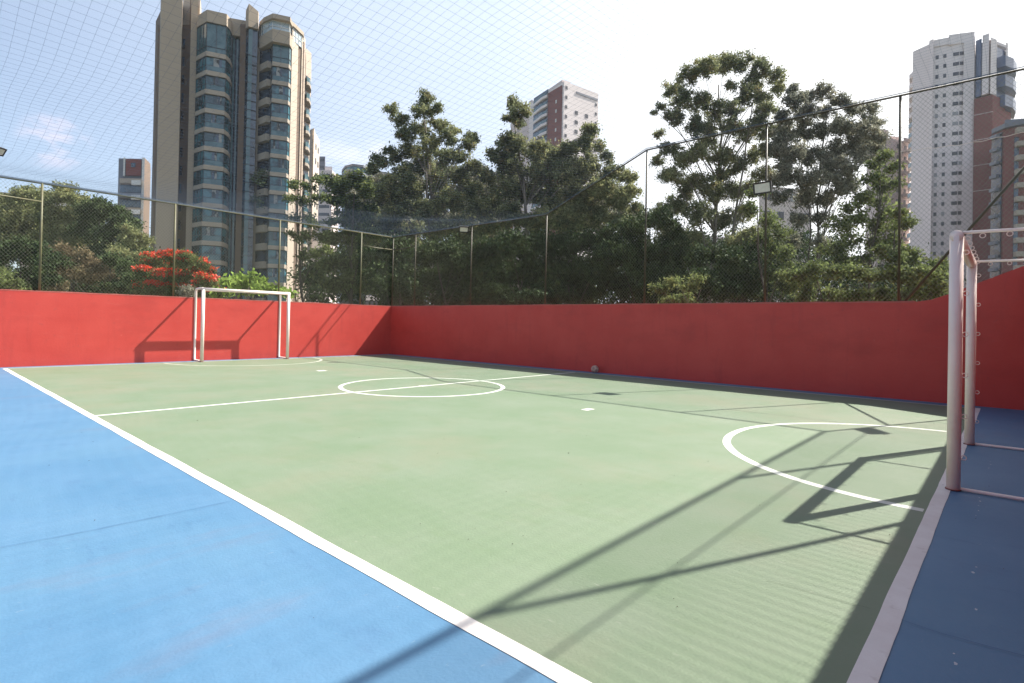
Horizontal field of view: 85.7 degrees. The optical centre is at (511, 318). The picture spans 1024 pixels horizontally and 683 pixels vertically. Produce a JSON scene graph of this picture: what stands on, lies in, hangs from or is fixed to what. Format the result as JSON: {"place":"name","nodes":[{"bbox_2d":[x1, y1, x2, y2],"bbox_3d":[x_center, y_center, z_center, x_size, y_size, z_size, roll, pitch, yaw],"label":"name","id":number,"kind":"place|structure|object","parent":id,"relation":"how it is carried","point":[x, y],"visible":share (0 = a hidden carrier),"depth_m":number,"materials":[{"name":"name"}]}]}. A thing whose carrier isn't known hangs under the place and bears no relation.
{"place":"outdoors","nodes":[
{"label":"outdoors","id":0,"kind":"place"},
{"bbox_2d":[0,147,6,155],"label":"floodlight","id":1,"kind":"object","parent":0,"point":[2,152],"visible":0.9,"depth_m":14.32,"materials":[{"name":"black metal"}]},
{"bbox_2d":[118,157,150,294],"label":"apartment building","id":2,"kind":"structure","parent":0,"point":[138,166],"depth_m":159.64,"materials":[{"name":"grey concrete"}]},
{"bbox_2d":[339,164,367,304],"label":"office building","id":3,"kind":"structure","parent":0,"point":[354,167],"depth_m":147.15,"materials":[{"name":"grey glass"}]},
{"bbox_2d":[365,171,396,305],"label":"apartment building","id":4,"kind":"structure","parent":0,"point":[372,302],"depth_m":130.41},
{"bbox_2d":[0,0,1023,303],"label":"sky","id":5,"kind":"structure","parent":0,"point":[711,10],"materials":[{"name":"white"}]},
{"bbox_2d":[511,80,598,303],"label":"apartment tower","id":6,"kind":"structure","parent":0,"point":[585,104],"depth_m":201.28,"materials":[{"name":"white concrete"}]},
{"bbox_2d":[759,187,811,301],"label":"apartment building","id":7,"kind":"structure","parent":0,"point":[784,211],"depth_m":91.13,"materials":[{"name":"grey concrete"}]},
{"bbox_2d":[777,212,783,219],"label":"window","id":8,"kind":"structure","parent":7,"relation":"in","point":[781,214],"depth_m":90.81,"materials":[{"name":"grey"}]},
{"bbox_2d":[865,129,910,271],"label":"apartment tower","id":9,"kind":"structure","parent":0,"point":[893,146],"depth_m":149.96,"materials":[{"name":"grey concrete"}]},
{"bbox_2d":[907,32,974,288],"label":"apartment tower","id":10,"kind":"structure","parent":0,"point":[936,70],"depth_m":126.22,"materials":[{"name":"white concrete"}]},
{"label":"ground","id":11,"kind":"structure","parent":0,"visible":0},
{"bbox_2d":[0,266,32,289],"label":"tree","id":12,"kind":"object","parent":11,"relation":"on","point":[4,279],"visible":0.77,"depth_m":26.51,"materials":[{"name":"green plant"}]},
{"bbox_2d":[0,183,45,268],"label":"tree","id":13,"kind":"object","parent":11,"relation":"on","point":[17,226],"visible":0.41,"depth_m":60.60,"materials":[{"name":"green plant"}]},
{"bbox_2d":[0,232,70,290],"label":"tree","id":14,"kind":"object","parent":11,"relation":"on","point":[19,252],"visible":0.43,"depth_m":37.67,"materials":[{"name":"green plant"}]},
{"bbox_2d":[7,180,114,267],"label":"tree","id":15,"kind":"object","parent":11,"relation":"on","point":[55,213],"visible":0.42,"depth_m":56.66,"materials":[{"name":"green plant"}]},
{"bbox_2d":[42,238,122,293],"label":"tree","id":16,"kind":"object","parent":11,"relation":"on","point":[83,267],"visible":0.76,"depth_m":33.32,"materials":[{"name":"green plant"}]},
{"bbox_2d":[31,248,138,293],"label":"tree","id":17,"kind":"object","parent":11,"relation":"on","point":[57,261],"visible":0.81,"depth_m":32.45,"materials":[{"name":"green plant"}]},
{"bbox_2d":[63,193,161,259],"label":"tree","id":18,"kind":"object","parent":11,"relation":"on","point":[84,223],"visible":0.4,"depth_m":52.55,"materials":[{"name":"green plant"}]},
{"bbox_2d":[99,220,156,292],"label":"tree","id":19,"kind":"object","parent":11,"relation":"on","point":[145,244],"visible":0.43,"depth_m":47.79,"materials":[{"name":"green plant"}]},
{"bbox_2d":[126,247,227,297],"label":"flowering tree","id":20,"kind":"object","parent":11,"relation":"on","point":[186,271],"visible":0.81,"depth_m":28.57,"materials":[{"name":"red plant"}]},
{"bbox_2d":[175,284,194,296],"bbox_3d":[-10.748,1.322,18.181,0.687,4.957,0.681,1,-1,42],"label":"plant","id":21,"kind":"object","parent":11,"relation":"on","point":[189,292],"visible":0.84,"depth_m":18.07,"materials":[{"name":"green plant"}]},
{"bbox_2d":[0,289,390,366],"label":"boundary wall","id":22,"kind":"structure","parent":11,"relation":"on","point":[47,328],"depth_m":15.40,"materials":[{"name":"red paint"}]},
{"bbox_2d":[0,176,392,304],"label":"chain link fence","id":23,"kind":"object","parent":22,"relation":"on","point":[41,200],"visible":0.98,"depth_m":15.56,"materials":[{"name":"grey metal"}]},
{"bbox_2d":[150,0,310,301],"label":"apartment tower","id":24,"kind":"structure","parent":11,"relation":"on","point":[272,95],"depth_m":100.20,"materials":[{"name":"beige concrete"}]},
{"bbox_2d":[192,245,227,262],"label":"window","id":25,"kind":"structure","parent":24,"relation":"in","point":[196,248],"depth_m":97.78,"materials":[{"name":"blue glass"}]},
{"bbox_2d":[192,207,228,225],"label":"window","id":26,"kind":"structure","parent":24,"relation":"in","point":[205,211],"depth_m":97.97,"materials":[{"name":"blue glass"}]},
{"bbox_2d":[192,226,228,243],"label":"window","id":27,"kind":"structure","parent":24,"relation":"in","point":[198,232],"depth_m":97.78,"materials":[{"name":"blue glass"}]},
{"bbox_2d":[193,188,228,207],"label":"window","id":28,"kind":"structure","parent":24,"relation":"in","point":[197,196],"depth_m":97.90,"materials":[{"name":"blue glass"}]},
{"bbox_2d":[193,169,229,189],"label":"window","id":29,"kind":"structure","parent":24,"relation":"in","point":[222,176],"depth_m":97.97,"materials":[{"name":"blue glass"}]},
{"bbox_2d":[194,150,229,171],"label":"window","id":30,"kind":"structure","parent":24,"relation":"in","point":[203,155],"depth_m":97.92,"materials":[{"name":"blue glass"}]},
{"bbox_2d":[194,113,230,136],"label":"window","id":31,"kind":"structure","parent":24,"relation":"in","point":[199,124],"depth_m":98.00,"materials":[{"name":"blue glass"}]},
{"bbox_2d":[194,131,230,153],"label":"window","id":32,"kind":"structure","parent":24,"relation":"in","point":[207,136],"depth_m":97.85,"materials":[{"name":"blue glass"}]},
{"bbox_2d":[195,75,231,100],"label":"window","id":33,"kind":"structure","parent":24,"relation":"in","point":[207,79],"depth_m":98.01,"materials":[{"name":"blue glass"}]},
{"bbox_2d":[195,94,231,117],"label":"window","id":34,"kind":"structure","parent":24,"relation":"in","point":[225,102],"depth_m":98.02,"materials":[{"name":"blue glass"}]},
{"bbox_2d":[196,56,231,81],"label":"window","id":35,"kind":"structure","parent":24,"relation":"in","point":[200,67],"depth_m":98.12,"materials":[{"name":"blue glass"}]},
{"bbox_2d":[196,22,232,62],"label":"window","id":36,"kind":"structure","parent":24,"relation":"in","point":[228,50],"depth_m":97.92,"materials":[{"name":"blue glass"}]},
{"bbox_2d":[211,264,227,277],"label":"window","id":37,"kind":"structure","parent":24,"relation":"in","point":[221,271],"depth_m":98.33,"materials":[{"name":"blue glass"}]},
{"bbox_2d":[259,20,291,36],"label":"penthouse window","id":38,"kind":"structure","parent":24,"relation":"in","point":[273,25],"depth_m":100.64,"materials":[{"name":"grey"}]},
{"bbox_2d":[266,249,286,264],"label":"window","id":39,"kind":"structure","parent":24,"relation":"in","point":[269,251],"depth_m":100.07,"materials":[{"name":"blue glass"}]},
{"bbox_2d":[266,268,286,282],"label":"window","id":40,"kind":"structure","parent":24,"relation":"in","point":[269,270],"depth_m":100.42,"materials":[{"name":"blue glass"}]},
{"bbox_2d":[267,213,287,228],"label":"window","id":41,"kind":"structure","parent":24,"relation":"in","point":[281,215],"depth_m":100.32,"materials":[{"name":"blue glass"}]},
{"bbox_2d":[267,231,287,246],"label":"window","id":42,"kind":"structure","parent":24,"relation":"in","point":[270,234],"depth_m":100.33,"materials":[{"name":"blue glass"}]},
{"bbox_2d":[268,194,287,209],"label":"window","id":43,"kind":"structure","parent":24,"relation":"in","point":[270,195],"depth_m":100.27,"materials":[{"name":"blue glass"}]},
{"bbox_2d":[268,176,288,194],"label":"window","id":44,"kind":"structure","parent":24,"relation":"in","point":[274,180],"depth_m":100.20,"materials":[{"name":"blue glass"}]},
{"bbox_2d":[269,157,288,174],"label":"window","id":45,"kind":"structure","parent":24,"relation":"in","point":[273,163],"depth_m":100.17,"materials":[{"name":"blue glass"}]},
{"bbox_2d":[269,121,289,139],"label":"window","id":46,"kind":"structure","parent":24,"relation":"in","point":[273,123],"depth_m":100.44,"materials":[{"name":"blue glass"}]},
{"bbox_2d":[269,139,289,155],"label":"window","id":47,"kind":"structure","parent":24,"relation":"in","point":[284,145],"depth_m":100.54,"materials":[{"name":"blue glass"}]},
{"bbox_2d":[270,84,290,106],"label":"window","id":48,"kind":"structure","parent":24,"relation":"in","point":[275,89],"depth_m":100.69,"materials":[{"name":"blue glass"}]},
{"bbox_2d":[270,103,290,119],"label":"window","id":49,"kind":"structure","parent":24,"relation":"in","point":[272,106],"depth_m":100.37,"materials":[{"name":"blue glass"}]},
{"bbox_2d":[271,66,290,84],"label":"window","id":50,"kind":"structure","parent":24,"relation":"in","point":[285,71],"depth_m":100.59,"materials":[{"name":"blue glass"}]},
{"bbox_2d":[271,44,291,69],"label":"window","id":51,"kind":"structure","parent":24,"relation":"in","point":[280,55],"depth_m":100.49,"materials":[{"name":"blue glass"}]},
{"bbox_2d":[292,28,303,47],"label":"penthouse window","id":52,"kind":"structure","parent":24,"relation":"in","point":[297,36],"depth_m":104.23,"materials":[{"name":"grey"}]},
{"bbox_2d":[209,268,299,300],"bbox_3d":[-10.989,0.789,24.153,4.552,6.104,3.305,1,0,5],"label":"bush","id":53,"kind":"object","parent":11,"relation":"on","point":[232,279],"visible":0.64,"depth_m":23.68,"materials":[{"name":"green plant"}]},
{"bbox_2d":[281,168,335,301],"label":"tree","id":54,"kind":"object","parent":11,"relation":"on","point":[314,198],"visible":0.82,"depth_m":34.06,"materials":[{"name":"green plant"}]},
{"bbox_2d":[306,128,319,301],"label":"apartment tower","id":55,"kind":"structure","parent":11,"relation":"on","point":[314,157],"depth_m":126.58,"materials":[{"name":"grey concrete"}]},
{"bbox_2d":[311,241,327,302],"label":"apartment building","id":56,"kind":"structure","parent":11,"relation":"on","point":[314,243],"depth_m":118.11,"materials":[{"name":"grey concrete"}]},
{"bbox_2d":[319,156,325,169],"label":"apartment tower","id":57,"kind":"structure","parent":11,"relation":"on","point":[322,162],"depth_m":260.53,"materials":[{"name":"grey concrete"}]},
{"bbox_2d":[317,166,338,303],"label":"apartment building","id":58,"kind":"structure","parent":11,"relation":"on","point":[329,171],"depth_m":240.34,"materials":[{"name":"grey concrete"}]},
{"bbox_2d":[309,168,390,304],"bbox_3d":[-11.000,-2.817,36.175,6.104,13.493,4.433,1,-1,42],"label":"tree","id":59,"kind":"object","parent":11,"relation":"on","point":[347,184],"visible":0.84,"depth_m":35.57,"materials":[{"name":"green plant"}]},
{"bbox_2d":[342,171,436,304],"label":"tree","id":60,"kind":"object","parent":11,"relation":"on","point":[371,200],"visible":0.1,"depth_m":43.82,"materials":[{"name":"green plant"}]},
{"bbox_2d":[349,227,439,305],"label":"tree","id":61,"kind":"object","parent":11,"relation":"on","point":[385,278],"visible":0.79,"depth_m":29.28,"materials":[{"name":"green plant"}]},
{"bbox_2d":[353,87,490,305],"bbox_3d":[-6.164,-5.983,37.998,9.665,20.098,4.567,1,0,6],"label":"tree","id":62,"kind":"object","parent":11,"relation":"on","point":[403,174],"visible":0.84,"depth_m":37.61,"materials":[{"name":"green plant"}]},
{"bbox_2d":[423,230,487,305],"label":"tree","id":63,"kind":"object","parent":11,"relation":"on","point":[460,291],"visible":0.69,"depth_m":30.66,"materials":[{"name":"green plant"}]},
{"bbox_2d":[423,159,519,240],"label":"tree","id":64,"kind":"object","parent":11,"relation":"on","point":[457,186],"visible":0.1,"depth_m":46.95,"materials":[{"name":"green plant"}]},
{"bbox_2d":[0,211,965,305],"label":"woodland","id":65,"kind":"object","parent":11,"relation":"on","point":[854,285],"visible":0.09,"depth_m":40.67,"materials":[{"name":"green plant"}]},
{"bbox_2d":[466,226,548,304],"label":"tree","id":66,"kind":"object","parent":11,"relation":"on","point":[511,264],"visible":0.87,"depth_m":29.45,"materials":[{"name":"green plant"}]},
{"bbox_2d":[0,354,1023,682],"bbox_3d":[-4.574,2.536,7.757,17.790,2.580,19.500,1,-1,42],"label":"court surround","id":67,"kind":"object","parent":11,"relation":"on","point":[200,582],"visible":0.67,"depth_m":2.64,"materials":[{"name":"blue paint"}]},
{"bbox_2d":[3,505,208,546],"bbox_3d":[-2.479,1.249,3.291,1.523,0.001,0.030,2,-1,-45],"label":"floor crack","id":68,"kind":"object","parent":67,"relation":"on","point":[98,528],"visible":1,"depth_m":3.29,"materials":[{"name":"blue"}]},
{"bbox_2d":[4,369,591,682],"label":"touchline","id":69,"kind":"object","parent":67,"relation":"on","point":[552,670],"visible":1,"depth_m":2.74,"materials":[{"name":"white paint"}]},
{"bbox_2d":[9,355,964,682],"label":"court playing surface","id":70,"kind":"object","parent":67,"relation":"on","point":[627,529],"visible":0.92,"depth_m":4.30,"materials":[{"name":"green paint"}]},
{"bbox_2d":[5,355,371,368],"bbox_3d":[-8.089,1.236,16.512,0.086,0.001,10.485,1,-1,42],"label":"goal line","id":71,"kind":"object","parent":70,"relation":"on","point":[173,362],"visible":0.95,"depth_m":14.68,"materials":[{"name":"white paint"}]},
{"bbox_2d":[193,287,290,361],"bbox_3d":[-8.094,0.191,16.654,0.664,2.123,2.586,1,-1,42],"label":"football goal","id":72,"kind":"object","parent":70,"relation":"on","point":[203,289],"visible":0.98,"depth_m":15.94,"materials":[{"name":"white metal"}]},
{"bbox_2d":[165,358,322,365],"bbox_3d":[-7.169,1.250,15.808,2.169,0.001,4.379,1,-1,42],"label":"goal arc","id":73,"kind":"object","parent":70,"relation":"on","point":[254,365],"visible":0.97,"depth_m":14.81,"materials":[{"name":"white paint"}]},
{"bbox_2d":[95,372,573,415],"bbox_3d":[-1.790,1.321,10.807,0.087,0.001,10.350,1,-1,42],"label":"halfway line","id":74,"kind":"object","parent":70,"relation":"on","point":[304,396],"visible":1,"depth_m":8.79,"materials":[{"name":"white paint"}]},
{"bbox_2d":[338,378,504,396],"bbox_3d":[-1.740,1.321,10.862,3.217,0.001,3.218,1,-1,42],"label":"circle","id":75,"kind":"object","parent":70,"relation":"on","point":[340,387],"visible":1,"depth_m":10.05,"materials":[{"name":"white paint"}]},
{"bbox_2d":[392,355,964,407],"bbox_3d":[1.576,1.417,14.786,16.575,0.001,0.079,1,-1,42],"label":"touchline","id":76,"kind":"object","parent":70,"relation":"on","point":[711,384],"visible":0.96,"depth_m":12.06,"materials":[{"name":"white paint"}]},
{"bbox_2d":[723,423,946,511],"bbox_3d":[3.529,1.393,6.142,2.072,0.001,4.166,1,-1,42],"label":"goal arc","id":77,"kind":"object","parent":70,"relation":"on","point":[727,438],"visible":0.98,"depth_m":5.19,"materials":[{"name":"white paint"}]},
{"bbox_2d":[591,365,598,372],"bbox_3d":[2.183,1.328,14.543,0.200,0.200,0.200,1,-1,42],"label":"ball","id":78,"kind":"object","parent":67,"relation":"on","point":[594,368],"visible":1,"depth_m":14.48,"materials":[{"name":"white leather"}]},
{"bbox_2d":[390,266,1023,409],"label":"boundary wall","id":79,"kind":"structure","parent":67,"relation":"on","point":[891,349],"depth_m":11.97,"materials":[{"name":"red paint"}]},
{"bbox_2d":[391,68,1023,305],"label":"chain link fence","id":80,"kind":"object","parent":79,"relation":"on","point":[997,197],"visible":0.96,"depth_m":11.91,"materials":[{"name":"grey metal"}]},
{"bbox_2d":[458,225,470,232],"bbox_3d":[-1.544,-2.970,18.151,0.458,0.224,0.176,1,36,-14],"label":"floodlight","id":81,"kind":"object","parent":80,"relation":"attached to","point":[463,229],"visible":1,"depth_m":18.08,"materials":[{"name":"white metal"}]},
{"bbox_2d":[0,0,1023,236],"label":"overhead net","id":82,"kind":"object","parent":80,"relation":"attached to","point":[230,204],"visible":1,"depth_m":9.34,"materials":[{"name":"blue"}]},
{"bbox_2d":[752,180,774,194],"bbox_3d":[5.453,-2.842,11.950,0.418,0.254,0.202,1,15,45],"label":"floodlight","id":83,"kind":"object","parent":80,"relation":"attached to","point":[764,187],"visible":1,"depth_m":11.88,"materials":[{"name":"white metal"}]},
{"bbox_2d":[847,408,980,682],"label":"goal line","id":84,"kind":"object","parent":67,"relation":"on","point":[869,665],"visible":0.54,"depth_m":2.62,"materials":[{"name":"white paint"}]},
{"bbox_2d":[912,623,1023,655],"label":"floor crack","id":85,"kind":"object","parent":67,"relation":"on","point":[968,640],"visible":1,"depth_m":2.28,"materials":[{"name":"blue"}]},
{"bbox_2d":[945,227,1023,500],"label":"football goal","id":86,"kind":"object","parent":67,"relation":"on","point":[960,253],"visible":1,"depth_m":4.46,"materials":[{"name":"white metal"}]},
{"bbox_2d":[473,91,644,304],"bbox_3d":[3.210,-5.821,37.980,12.257,20.160,5.242,1,0,3],"label":"tree","id":87,"kind":"object","parent":11,"relation":"on","point":[513,207],"visible":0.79,"depth_m":37.71,"materials":[{"name":"green plant"}]},
{"bbox_2d":[528,224,622,303],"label":"tree","id":88,"kind":"object","parent":11,"relation":"on","point":[571,266],"visible":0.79,"depth_m":30.91,"materials":[{"name":"green plant"}]},
{"bbox_2d":[554,155,647,286],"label":"tree","id":89,"kind":"object","parent":11,"relation":"on","point":[588,180],"visible":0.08,"depth_m":44.39,"materials":[{"name":"green plant"}]},
{"bbox_2d":[589,203,690,303],"bbox_3d":[7.176,-0.978,29.935,6.378,10.451,4.615,1,0,-1],"label":"tree","id":90,"kind":"object","parent":11,"relation":"on","point":[634,247],"visible":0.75,"depth_m":29.09,"materials":[{"name":"green plant"}]},
{"bbox_2d":[647,271,709,302],"bbox_3d":[5.960,1.237,19.740,2.248,5.823,1.954,1,-1,42],"label":"bush","id":91,"kind":"object","parent":11,"relation":"on","point":[678,283],"visible":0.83,"depth_m":19.85,"materials":[{"name":"green plant"}]},
{"bbox_2d":[649,48,789,302],"bbox_3d":[13.683,-6.826,36.004,9.784,22.518,4.549,1,0,-3],"label":"tree","id":92,"kind":"object","parent":11,"relation":"on","point":[707,99],"visible":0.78,"depth_m":35.81,"materials":[{"name":"green plant"}]},
{"bbox_2d":[676,237,777,302],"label":"tree","id":93,"kind":"object","parent":11,"relation":"on","point":[749,282],"visible":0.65,"depth_m":26.64,"materials":[{"name":"green plant"}]},
{"bbox_2d":[737,184,824,301],"bbox_3d":[12.386,-0.969,25.783,3.796,10.584,4.193,1,-1,42],"label":"tree","id":94,"kind":"object","parent":11,"relation":"on","point":[785,249],"visible":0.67,"depth_m":25.99,"materials":[{"name":"green plant"}]},
{"bbox_2d":[774,254,878,301],"bbox_3d":[11.142,0.997,19.463,3.822,6.512,1.855,1,0,-2],"label":"bush","id":95,"kind":"object","parent":11,"relation":"on","point":[807,290],"visible":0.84,"depth_m":19.47,"materials":[{"name":"green plant"}]},
{"bbox_2d":[760,79,894,301],"bbox_3d":[18.936,-5.010,32.992,8.310,19.057,4.566,1,0,1],"label":"tree","id":96,"kind":"object","parent":11,"relation":"on","point":[810,160],"visible":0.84,"depth_m":32.50,"materials":[{"name":"green plant"}]},
{"bbox_2d":[806,148,907,300],"bbox_3d":[15.679,-1.660,24.951,4.021,12.077,3.031,1,0,5],"label":"tree","id":97,"kind":"object","parent":11,"relation":"on","point":[850,219],"visible":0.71,"depth_m":24.86,"materials":[{"name":"green plant"}]},
{"bbox_2d":[862,202,948,301],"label":"tree","id":98,"kind":"object","parent":11,"relation":"on","point":[913,258],"visible":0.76,"depth_m":18.66,"materials":[{"name":"green plant"}]},
{"bbox_2d":[972,33,1016,282],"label":"apartment tower","id":99,"kind":"structure","parent":11,"relation":"on","point":[992,58],"depth_m":122.02,"materials":[{"name":"grey concrete"}]},
{"bbox_2d":[988,119,1023,277],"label":"apartment tower","id":100,"kind":"structure","parent":11,"relation":"on","point":[1003,235],"depth_m":104.85,"materials":[{"name":"grey concrete"}]}
]}

